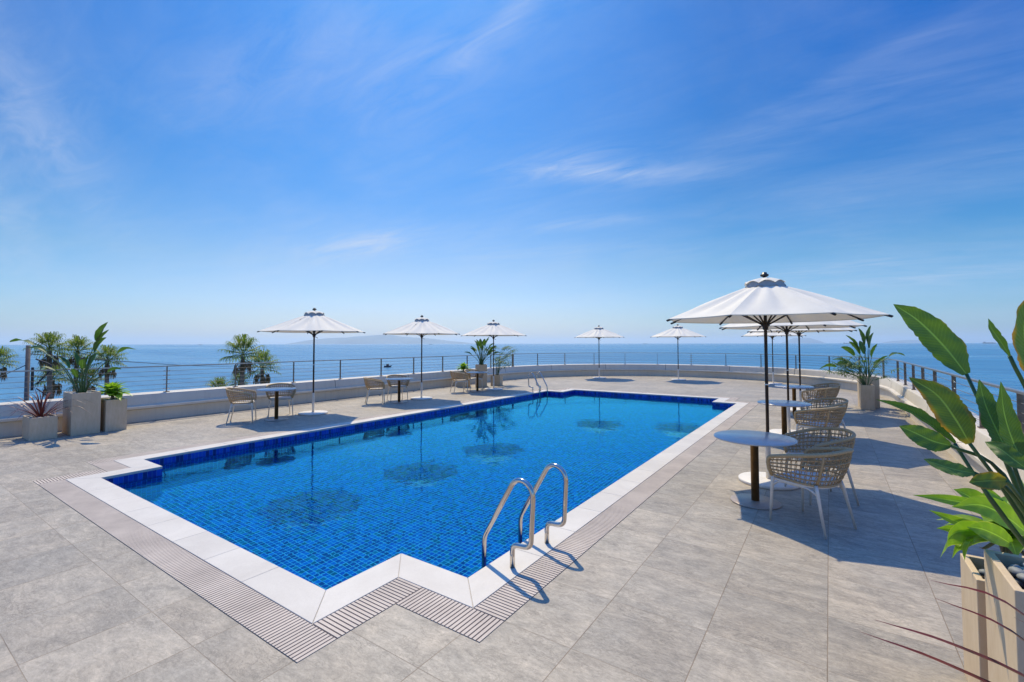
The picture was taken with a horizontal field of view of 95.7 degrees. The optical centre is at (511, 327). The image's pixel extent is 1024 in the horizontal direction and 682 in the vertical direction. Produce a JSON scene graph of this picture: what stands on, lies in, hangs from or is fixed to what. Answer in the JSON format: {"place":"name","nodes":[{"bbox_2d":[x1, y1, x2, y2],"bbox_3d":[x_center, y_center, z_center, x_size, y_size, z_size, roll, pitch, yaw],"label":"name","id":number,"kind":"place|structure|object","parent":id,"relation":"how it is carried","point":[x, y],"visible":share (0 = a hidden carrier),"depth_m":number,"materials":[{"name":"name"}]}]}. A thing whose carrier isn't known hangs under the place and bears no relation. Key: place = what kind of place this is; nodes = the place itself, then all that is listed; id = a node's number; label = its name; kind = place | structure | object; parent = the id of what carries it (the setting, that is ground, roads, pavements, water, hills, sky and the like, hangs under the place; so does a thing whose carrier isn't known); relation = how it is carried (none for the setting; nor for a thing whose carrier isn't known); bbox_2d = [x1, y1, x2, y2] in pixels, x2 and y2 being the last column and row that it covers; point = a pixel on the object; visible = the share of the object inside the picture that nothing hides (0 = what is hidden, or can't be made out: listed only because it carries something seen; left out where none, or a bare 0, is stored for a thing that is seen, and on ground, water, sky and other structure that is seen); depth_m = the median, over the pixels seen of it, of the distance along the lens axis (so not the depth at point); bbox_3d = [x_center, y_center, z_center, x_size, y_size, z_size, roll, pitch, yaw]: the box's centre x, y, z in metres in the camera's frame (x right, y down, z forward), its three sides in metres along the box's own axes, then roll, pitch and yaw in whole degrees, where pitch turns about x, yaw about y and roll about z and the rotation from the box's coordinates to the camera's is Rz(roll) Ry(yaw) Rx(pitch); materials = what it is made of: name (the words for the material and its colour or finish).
{"place":"outdoors","nodes":[
{"label":"outdoors","id":0,"kind":"place"},
{"bbox_2d":[289,335,475,343],"bbox_3d":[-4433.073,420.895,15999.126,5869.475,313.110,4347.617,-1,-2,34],"label":"hills","id":1,"kind":"structure","parent":0,"point":[382,339],"depth_m":15250.58,"materials":[{"name":"blue"}]},
{"bbox_2d":[0,376,1023,681],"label":"terrace floor","id":2,"kind":"structure","parent":0,"point":[690,572],"depth_m":3.20,"materials":[{"name":"grey tile"}]},
{"bbox_2d":[22,413,57,440],"bbox_3d":[-8.585,1.810,8.428,0.560,0.400,0.360,-1,-2,34],"label":"planter","id":3,"kind":"object","parent":2,"relation":"on","point":[39,428],"visible":0.92,"depth_m":8.28,"materials":[{"name":"concrete"}]},
{"bbox_2d":[2,387,92,420],"bbox_3d":[-8.463,1.380,8.472,1.342,0.622,1.488,-1,-2,17],"label":"cordyline plant","id":4,"kind":"object","parent":3,"relation":"in","point":[41,409],"visible":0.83,"depth_m":8.40,"materials":[{"name":"red plant"}]},
{"bbox_2d":[62,390,100,435],"bbox_3d":[-8.279,1.634,8.916,0.580,0.785,0.420,-1,-2,34],"label":"planter","id":5,"kind":"object","parent":2,"relation":"on","point":[77,419],"visible":0.94,"depth_m":8.75,"materials":[{"name":"concrete"}]},
{"bbox_2d":[10,322,135,392],"bbox_3d":[-8.461,0.621,8.943,2.443,1.442,0.665,0,-2,5],"label":"bird of paradise plant","id":6,"kind":"object","parent":5,"relation":"in","point":[99,334],"visible":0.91,"depth_m":8.91,"materials":[{"name":"green plant"}]},
{"bbox_2d":[100,397,126,431],"bbox_3d":[-8.008,1.734,9.273,0.560,0.610,0.330,-1,-2,34],"label":"planter","id":7,"kind":"object","parent":2,"relation":"on","point":[113,416],"visible":0.98,"depth_m":9.10,"materials":[{"name":"concrete"}]},
{"bbox_2d":[98,382,133,399],"bbox_3d":[-7.998,1.323,9.225,0.796,0.492,0.763,-1,-2,34],"label":"agave plant","id":8,"kind":"object","parent":7,"relation":"in","point":[112,389],"visible":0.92,"depth_m":9.21,"materials":[{"name":"green plant"}]},
{"bbox_2d":[225,387,256,423],"bbox_3d":[-5.938,1.689,10.129,0.571,0.756,0.646,1,-2,-22],"label":"woven chair","id":9,"kind":"object","parent":2,"relation":"on","point":[249,401],"visible":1,"depth_m":9.95,"materials":[{"name":"wicker"}]},
{"bbox_2d":[257,387,295,420],"bbox_3d":[-5.285,1.727,10.402,0.800,0.693,0.800,-1,-2,34],"label":"round table","id":10,"kind":"object","parent":2,"relation":"on","point":[276,390],"visible":1,"depth_m":10.37,"materials":[{"name":"laminate"}]},
{"bbox_2d":[265,383,295,417],"bbox_3d":[-5.494,1.718,10.980,0.646,0.756,0.571,1,-2,-31],"label":"woven chair","id":11,"kind":"object","parent":2,"relation":"on","point":[285,397],"visible":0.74,"depth_m":11.01,"materials":[{"name":"wicker"}]},
{"bbox_2d":[257,308,364,415],"bbox_3d":[-4.840,0.814,11.317,2.278,2.580,2.278,-2,-3,37],"label":"parasol","id":12,"kind":"object","parent":2,"relation":"on","point":[314,323],"visible":1,"depth_m":10.98,"materials":[{"name":"white fabric"}]},
{"bbox_2d":[172,542,473,624],"bbox_3d":[0.537,2.056,10.077,6.730,0.001,13.970,-1,-2,34],"label":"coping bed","id":13,"kind":"object","parent":2,"relation":"on","point":[398,577],"visible":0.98,"depth_m":3.16,"materials":[{"name":"grey concrete"}]},
{"bbox_2d":[66,389,747,625],"bbox_3d":[0.537,2.065,10.076,6.730,0.034,13.970,-1,-2,34],"label":"pool coping","id":14,"kind":"object","parent":13,"relation":"on","point":[300,597],"visible":0.88,"depth_m":3.85,"materials":[{"name":"stone"}]},
{"bbox_2d":[481,463,567,568],"bbox_3d":[0.096,1.989,3.760,0.539,1.687,0.559,-1,-2,34],"label":"pool ladder","id":15,"kind":"object","parent":14,"relation":"attached to","point":[531,499],"visible":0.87,"depth_m":3.65,"materials":[{"name":"metal"}]},
{"bbox_2d":[528,372,547,395],"bbox_3d":[0.928,2.425,16.284,0.539,1.687,0.559,-1,-2,34],"label":"pool ladder","id":16,"kind":"object","parent":14,"relation":"attached to","point":[538,385],"visible":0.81,"depth_m":16.21,"materials":[{"name":"metal"}]},
{"bbox_2d":[363,377,384,404],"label":"woven chair","id":17,"kind":"object","parent":2,"relation":"on","point":[376,387],"visible":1,"depth_m":12.94,"materials":[{"name":"wicker"}]},
{"bbox_2d":[386,374,409,401],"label":"woven chair","id":18,"kind":"object","parent":2,"relation":"on","point":[389,382],"visible":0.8,"depth_m":14.00,"materials":[{"name":"wicker"}]},
{"bbox_2d":[385,377,412,403],"bbox_3d":[-3.264,1.828,13.404,0.800,0.693,0.800,-1,-2,34],"label":"round table","id":19,"kind":"object","parent":2,"relation":"on","point":[399,379],"visible":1,"depth_m":13.37,"materials":[{"name":"beige metal"}]},
{"bbox_2d":[383,315,459,399],"bbox_3d":[-2.789,0.915,14.310,2.278,2.580,2.278,0,-2,-12],"label":"parasol","id":20,"kind":"object","parent":2,"relation":"on","point":[421,326],"visible":1,"depth_m":13.91,"materials":[{"name":"fabric"}]},
{"bbox_2d":[450,371,467,391],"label":"woven chair","id":21,"kind":"object","parent":2,"relation":"on","point":[456,379],"visible":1,"depth_m":15.96,"materials":[{"name":"wicker"}]},
{"bbox_2d":[456,371,470,386],"bbox_3d":[-1.919,2.043,18.284,0.420,0.600,0.420,-1,-2,24],"label":"planter","id":22,"kind":"object","parent":2,"relation":"on","point":[459,384],"visible":0.49,"depth_m":18.12,"materials":[{"name":"concrete"}]},
{"bbox_2d":[456,362,469,371],"bbox_3d":[-1.909,1.621,18.337,0.673,0.511,0.718,0,-2,5],"label":"agave plant","id":23,"kind":"object","parent":22,"relation":"in","point":[464,366],"visible":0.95,"depth_m":18.23,"materials":[{"name":"green plant"}]},
{"bbox_2d":[464,369,483,389],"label":"woven chair","id":24,"kind":"object","parent":2,"relation":"on","point":[474,378],"visible":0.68,"depth_m":16.95,"materials":[{"name":"wicker"}]},
{"bbox_2d":[466,371,488,391],"bbox_3d":[-1.224,1.930,16.417,0.800,0.693,0.800,-1,-2,34],"label":"round table","id":25,"kind":"object","parent":2,"relation":"on","point":[477,381],"visible":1,"depth_m":16.39,"materials":[{"name":"beige metal"}]},
{"bbox_2d":[475,364,486,386],"bbox_3d":[-1.224,1.916,18.419,0.460,0.860,0.460,0,-2,-4],"label":"planter","id":26,"kind":"object","parent":2,"relation":"on","point":[483,367],"visible":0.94,"depth_m":18.19,"materials":[{"name":"concrete"}]},
{"bbox_2d":[466,337,499,364],"bbox_3d":[-1.109,0.986,18.504,1.372,1.234,0.908,-1,-2,18],"label":"bird of paradise plant","id":27,"kind":"object","parent":26,"relation":"in","point":[481,343],"visible":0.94,"depth_m":18.42,"materials":[{"name":"green plant"}]},
{"bbox_2d":[462,320,525,389],"bbox_3d":[-0.684,1.011,17.170,2.278,2.580,2.278,1,-2,-18],"label":"parasol","id":28,"kind":"object","parent":2,"relation":"on","point":[493,329],"visible":1,"depth_m":16.82,"materials":[{"name":"fabric"}]},
{"bbox_2d":[491,375,502,385],"bbox_3d":[-0.622,2.150,18.847,0.400,0.420,0.400,-1,-2,14],"label":"planter","id":29,"kind":"object","parent":2,"relation":"on","point":[498,380],"visible":0.77,"depth_m":18.66,"materials":[{"name":"concrete"}]},
{"bbox_2d":[483,346,517,374],"bbox_3d":[-0.466,1.395,18.869,1.353,1.273,1.720,-1,-2,34],"label":"lady palm plant","id":30,"kind":"object","parent":29,"relation":"in","point":[499,360],"visible":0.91,"depth_m":18.87,"materials":[{"name":"green plant"}]},
{"bbox_2d":[574,325,622,378],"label":"parasol","id":31,"kind":"object","parent":2,"relation":"on","point":[598,332],"visible":1,"depth_m":22.26,"materials":[{"name":"fabric"}]},
{"bbox_2d":[651,324,705,380],"bbox_3d":[7.662,1.144,21.391,2.278,2.580,2.278,0,-2,-8],"label":"parasol","id":32,"kind":"object","parent":2,"relation":"on","point":[677,331],"visible":1,"depth_m":20.96,"materials":[{"name":"fabric"}]},
{"bbox_2d":[714,430,797,509],"bbox_3d":[2.603,1.523,4.968,0.800,0.693,0.800,-1,-2,34],"label":"round table","id":33,"kind":"object","parent":2,"relation":"on","point":[754,441],"visible":0.99,"depth_m":4.93,"materials":[{"name":"beige metal"}]},
{"bbox_2d":[741,332,805,384],"bbox_3d":[10.766,1.060,19.146,2.278,2.580,2.278,1,-2,-21],"label":"parasol","id":34,"kind":"object","parent":2,"relation":"on","point":[771,335],"visible":0.4,"depth_m":18.81,"materials":[{"name":"fabric"}]},
{"bbox_2d":[666,272,892,489],"bbox_3d":[3.137,0.604,5.713,2.278,2.580,2.278,1,-2,-23],"label":"parasol","id":35,"kind":"object","parent":2,"relation":"on","point":[764,302],"visible":0.96,"depth_m":5.42,"materials":[{"name":"fabric"}]},
{"bbox_2d":[757,400,811,446],"bbox_3d":[4.599,1.620,7.829,0.800,0.693,0.800,-1,-2,34],"label":"round table","id":36,"kind":"object","parent":2,"relation":"on","point":[784,404],"visible":0.63,"depth_m":7.80,"materials":[{"name":"beige metal"}]},
{"bbox_2d":[719,320,866,437],"bbox_3d":[5.163,0.705,8.687,2.278,2.580,2.278,1,-2,-18],"label":"parasol","id":37,"kind":"object","parent":2,"relation":"on","point":[786,328],"visible":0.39,"depth_m":8.64,"materials":[{"name":"fabric"}]},
{"bbox_2d":[774,384,813,416],"bbox_3d":[6.604,1.721,10.843,0.800,0.693,0.800,-1,-2,34],"label":"round table","id":38,"kind":"object","parent":2,"relation":"on","point":[793,387],"visible":0.73,"depth_m":10.81,"materials":[{"name":"beige metal"}]},
{"bbox_2d":[747,327,856,411],"bbox_3d":[7.222,0.804,11.639,2.278,2.580,2.278,-1,-2,31],"label":"parasol","id":39,"kind":"object","parent":2,"relation":"on","point":[798,332],"visible":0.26,"depth_m":11.61,"materials":[{"name":"fabric"}]},
{"bbox_2d":[766,447,856,538],"bbox_3d":[2.828,1.472,4.330,0.646,0.756,0.571,1,-2,-27],"label":"woven chair","id":40,"kind":"object","parent":2,"relation":"on","point":[802,478],"visible":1,"depth_m":4.21,"materials":[{"name":"wicker"}]},
{"bbox_2d":[801,387,837,414],"bbox_3d":[6.830,1.670,10.204,0.646,0.756,0.571,1,-2,-28],"label":"woven chair","id":41,"kind":"object","parent":2,"relation":"on","point":[824,394],"visible":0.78,"depth_m":10.06,"materials":[{"name":"wicker"}]},
{"bbox_2d":[794,406,845,450],"bbox_3d":[4.826,1.568,7.191,0.646,0.756,0.571,1,-2,-29],"label":"woven chair","id":42,"kind":"object","parent":2,"relation":"on","point":[814,423],"visible":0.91,"depth_m":7.07,"materials":[{"name":"wicker"}]},
{"bbox_2d":[783,427,859,505],"bbox_3d":[3.418,1.498,5.104,0.571,0.756,0.646,0,-2,4],"label":"woven chair","id":43,"kind":"object","parent":2,"relation":"on","point":[837,442],"visible":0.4,"depth_m":5.23,"materials":[{"name":"wicker"}]},
{"bbox_2d":[806,383,839,407],"bbox_3d":[7.419,1.696,10.979,0.571,0.756,0.647,0,-2,3],"label":"woven chair","id":44,"kind":"object","parent":2,"relation":"on","point":[827,386],"visible":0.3,"depth_m":11.16,"materials":[{"name":"wicker"}]},
{"bbox_2d":[800,397,849,444],"bbox_3d":[5.415,1.594,7.966,0.571,0.756,0.646,0,-2,2],"label":"woven chair","id":45,"kind":"object","parent":2,"relation":"on","point":[843,403],"visible":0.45,"depth_m":8.12,"materials":[{"name":"wicker"}]},
{"bbox_2d":[859,384,874,409],"bbox_3d":[9.122,1.791,11.916,0.290,0.620,0.340,-1,-2,30],"label":"planter","id":46,"kind":"object","parent":2,"relation":"on","point":[866,397],"visible":0.98,"depth_m":11.78,"materials":[{"name":"concrete"}]},
{"bbox_2d":[820,354,900,384],"bbox_3d":[9.009,1.136,11.942,1.619,0.877,1.790,-1,-2,14],"label":"lady palm plant","id":47,"kind":"object","parent":46,"relation":"in","point":[850,366],"visible":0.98,"depth_m":11.85,"materials":[{"name":"green plant"}]},
{"bbox_2d":[857,376,879,408],"bbox_3d":[9.437,1.713,12.273,0.420,0.800,0.400,-1,-2,30],"label":"planter","id":48,"kind":"object","parent":2,"relation":"on","point":[875,382],"visible":0.48,"depth_m":12.04,"materials":[{"name":"concrete"}]},
{"bbox_2d":[820,325,904,376],"bbox_3d":[9.289,0.678,12.317,2.291,1.466,0.572,0,-2,3],"label":"bird of paradise plant","id":49,"kind":"object","parent":48,"relation":"in","point":[867,337],"visible":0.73,"depth_m":12.30,"materials":[{"name":"green plant"}]},
{"bbox_2d":[960,553,988,681],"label":"planter","id":50,"kind":"object","parent":2,"relation":"on","point":[974,625],"visible":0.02,"depth_m":2.22,"materials":[{"name":"stone"}]},
{"bbox_2d":[914,481,1023,559],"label":"plant","id":51,"kind":"object","parent":50,"relation":"on","point":[966,532],"visible":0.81,"depth_m":2.05,"materials":[{"name":"green plant"}]},
{"bbox_2d":[984,549,1023,681],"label":"planter","id":52,"kind":"object","parent":2,"relation":"on","point":[1004,576],"visible":0.99,"depth_m":1.87,"materials":[{"name":"stone"}]},
{"bbox_2d":[876,301,1023,546],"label":"bird of paradise plant","id":53,"kind":"object","parent":52,"relation":"on","point":[942,342],"visible":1,"depth_m":1.79,"materials":[{"name":"green plant"}]},
{"bbox_2d":[0,343,1023,414],"bbox_3d":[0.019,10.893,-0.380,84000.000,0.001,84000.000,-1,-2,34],"label":"sea","id":54,"kind":"structure","parent":0,"point":[990,363],"depth_m":319.69,"materials":[{"name":"liquid"}]},
{"bbox_2d":[0,0,1023,343],"label":"sky","id":55,"kind":"structure","parent":0,"point":[172,171],"materials":[{"name":"blue"}]},
{"bbox_2d":[782,338,823,342],"bbox_3d":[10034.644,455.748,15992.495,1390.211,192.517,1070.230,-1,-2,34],"label":"hills","id":56,"kind":"structure","parent":0,"point":[803,340],"depth_m":15745.56,"materials":[{"name":"blue"}]},
{"bbox_2d":[883,340,920,342],"bbox_3d":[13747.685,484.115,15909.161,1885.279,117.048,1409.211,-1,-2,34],"label":"hills","id":57,"kind":"structure","parent":0,"point":[908,341],"depth_m":15680.43,"materials":[{"name":"blue"}]},
{"label":"grate channel","id":58,"kind":"structure","parent":0,"visible":0},
{"bbox_2d":[33,388,758,663],"bbox_3d":[0.537,2.066,10.076,7.220,0.032,14.460,-1,-2,34],"label":"overflow grate","id":59,"kind":"object","parent":58,"relation":"on","point":[289,635],"visible":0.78,"depth_m":3.31,"materials":[{"name":"plastic"}]},
{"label":"planter","id":60,"kind":"object","parent":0,"visible":0},
{"bbox_2d":[862,580,1023,681],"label":"cordyline plant","id":61,"kind":"object","parent":60,"relation":"in","point":[975,653],"visible":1,"depth_m":1.35,"materials":[{"name":"red plant"}]},
{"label":"ground","id":62,"kind":"structure","parent":0,"visible":0},
{"bbox_2d":[0,346,19,381],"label":"fan palm","id":63,"kind":"object","parent":62,"relation":"on","point":[3,353],"visible":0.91,"depth_m":33.28,"materials":[{"name":"green plant"}]},
{"bbox_2d":[23,331,73,398],"bbox_3d":[-32.914,5.842,32.840,2.645,11.144,2.582,0,-2,11],"label":"fan palm","id":64,"kind":"object","parent":62,"relation":"on","point":[49,342],"visible":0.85,"depth_m":32.89,"materials":[{"name":"green plant"}]},
{"bbox_2d":[30,362,71,398],"bbox_3d":[-37.455,7.185,37.716,2.813,8.814,3.015,0,-2,7],"label":"fan palm","id":65,"kind":"object","parent":62,"relation":"on","point":[55,388],"visible":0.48,"depth_m":37.70,"materials":[{"name":"green plant"}]},
{"bbox_2d":[55,334,97,390],"bbox_3d":[-33.663,6.028,35.860,2.898,10.978,2.724,-1,-2,34],"label":"fan palm","id":66,"kind":"object","parent":62,"relation":"on","point":[77,342],"visible":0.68,"depth_m":35.76,"materials":[{"name":"green plant"}]},
{"bbox_2d":[66,367,103,391],"bbox_3d":[-32.838,7.177,35.737,2.605,8.682,2.657,-1,-2,34],"label":"fan palm","id":67,"kind":"object","parent":62,"relation":"on","point":[90,373],"visible":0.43,"depth_m":35.77,"materials":[{"name":"green plant"}]},
{"bbox_2d":[89,344,127,394],"bbox_3d":[-31.246,6.389,35.723,2.721,10.242,2.744,-1,-2,34],"label":"fan palm","id":68,"kind":"object","parent":62,"relation":"on","point":[110,351],"visible":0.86,"depth_m":35.71,"materials":[{"name":"green plant"}]},
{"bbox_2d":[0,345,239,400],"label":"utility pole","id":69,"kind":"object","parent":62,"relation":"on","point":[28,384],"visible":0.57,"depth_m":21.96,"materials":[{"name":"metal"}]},
{"bbox_2d":[206,377,232,386],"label":"fan palm","id":70,"kind":"object","parent":62,"relation":"on","point":[217,383],"visible":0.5,"depth_m":33.63,"materials":[{"name":"green plant"}]},
{"bbox_2d":[226,371,252,385],"bbox_3d":[-21.857,7.516,37.093,1.789,8.056,1.797,-1,-2,34],"label":"fan palm","id":71,"kind":"object","parent":62,"relation":"on","point":[238,381],"visible":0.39,"depth_m":37.07,"materials":[{"name":"green plant"}]},
{"bbox_2d":[217,334,268,384],"bbox_3d":[-18.667,5.900,31.877,2.964,10.904,3.087,-1,-2,34],"label":"fan palm","id":72,"kind":"object","parent":62,"relation":"on","point":[238,345],"visible":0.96,"depth_m":31.88,"materials":[{"name":"green plant"}]},
{"bbox_2d":[245,348,280,383],"bbox_3d":[-20.256,6.628,37.461,3.014,9.855,3.045,-1,-2,34],"label":"fan palm","id":73,"kind":"object","parent":62,"relation":"on","point":[261,378],"visible":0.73,"depth_m":37.44,"materials":[{"name":"green plant"}]},
{"bbox_2d":[0,364,1023,496],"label":"parapet wall","id":74,"kind":"structure","parent":62,"relation":"on","point":[149,406],"depth_m":13.49,"materials":[{"name":"paint"}]},
{"bbox_2d":[0,353,1023,433],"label":"cable railing","id":75,"kind":"object","parent":74,"relation":"on","point":[1020,403],"visible":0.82,"depth_m":11.25,"materials":[{"name":"metal"}]},
{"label":"pool basin","id":76,"kind":"structure","parent":0,"visible":0},
{"bbox_2d":[105,391,734,483],"bbox_3d":[0.537,2.174,10.073,6.180,0.185,13.420,-1,-2,34],"label":"pool tile band","id":77,"kind":"object","parent":76,"relation":"attached to","point":[133,477],"visible":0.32,"depth_m":9.33,"materials":[{"name":"tile"}]},
{"bbox_2d":[115,393,729,589],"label":"pool water","id":78,"kind":"structure","parent":76,"relation":"in","point":[326,511],"depth_m":6.16,"materials":[{"name":"blue liquid"}]}
]}

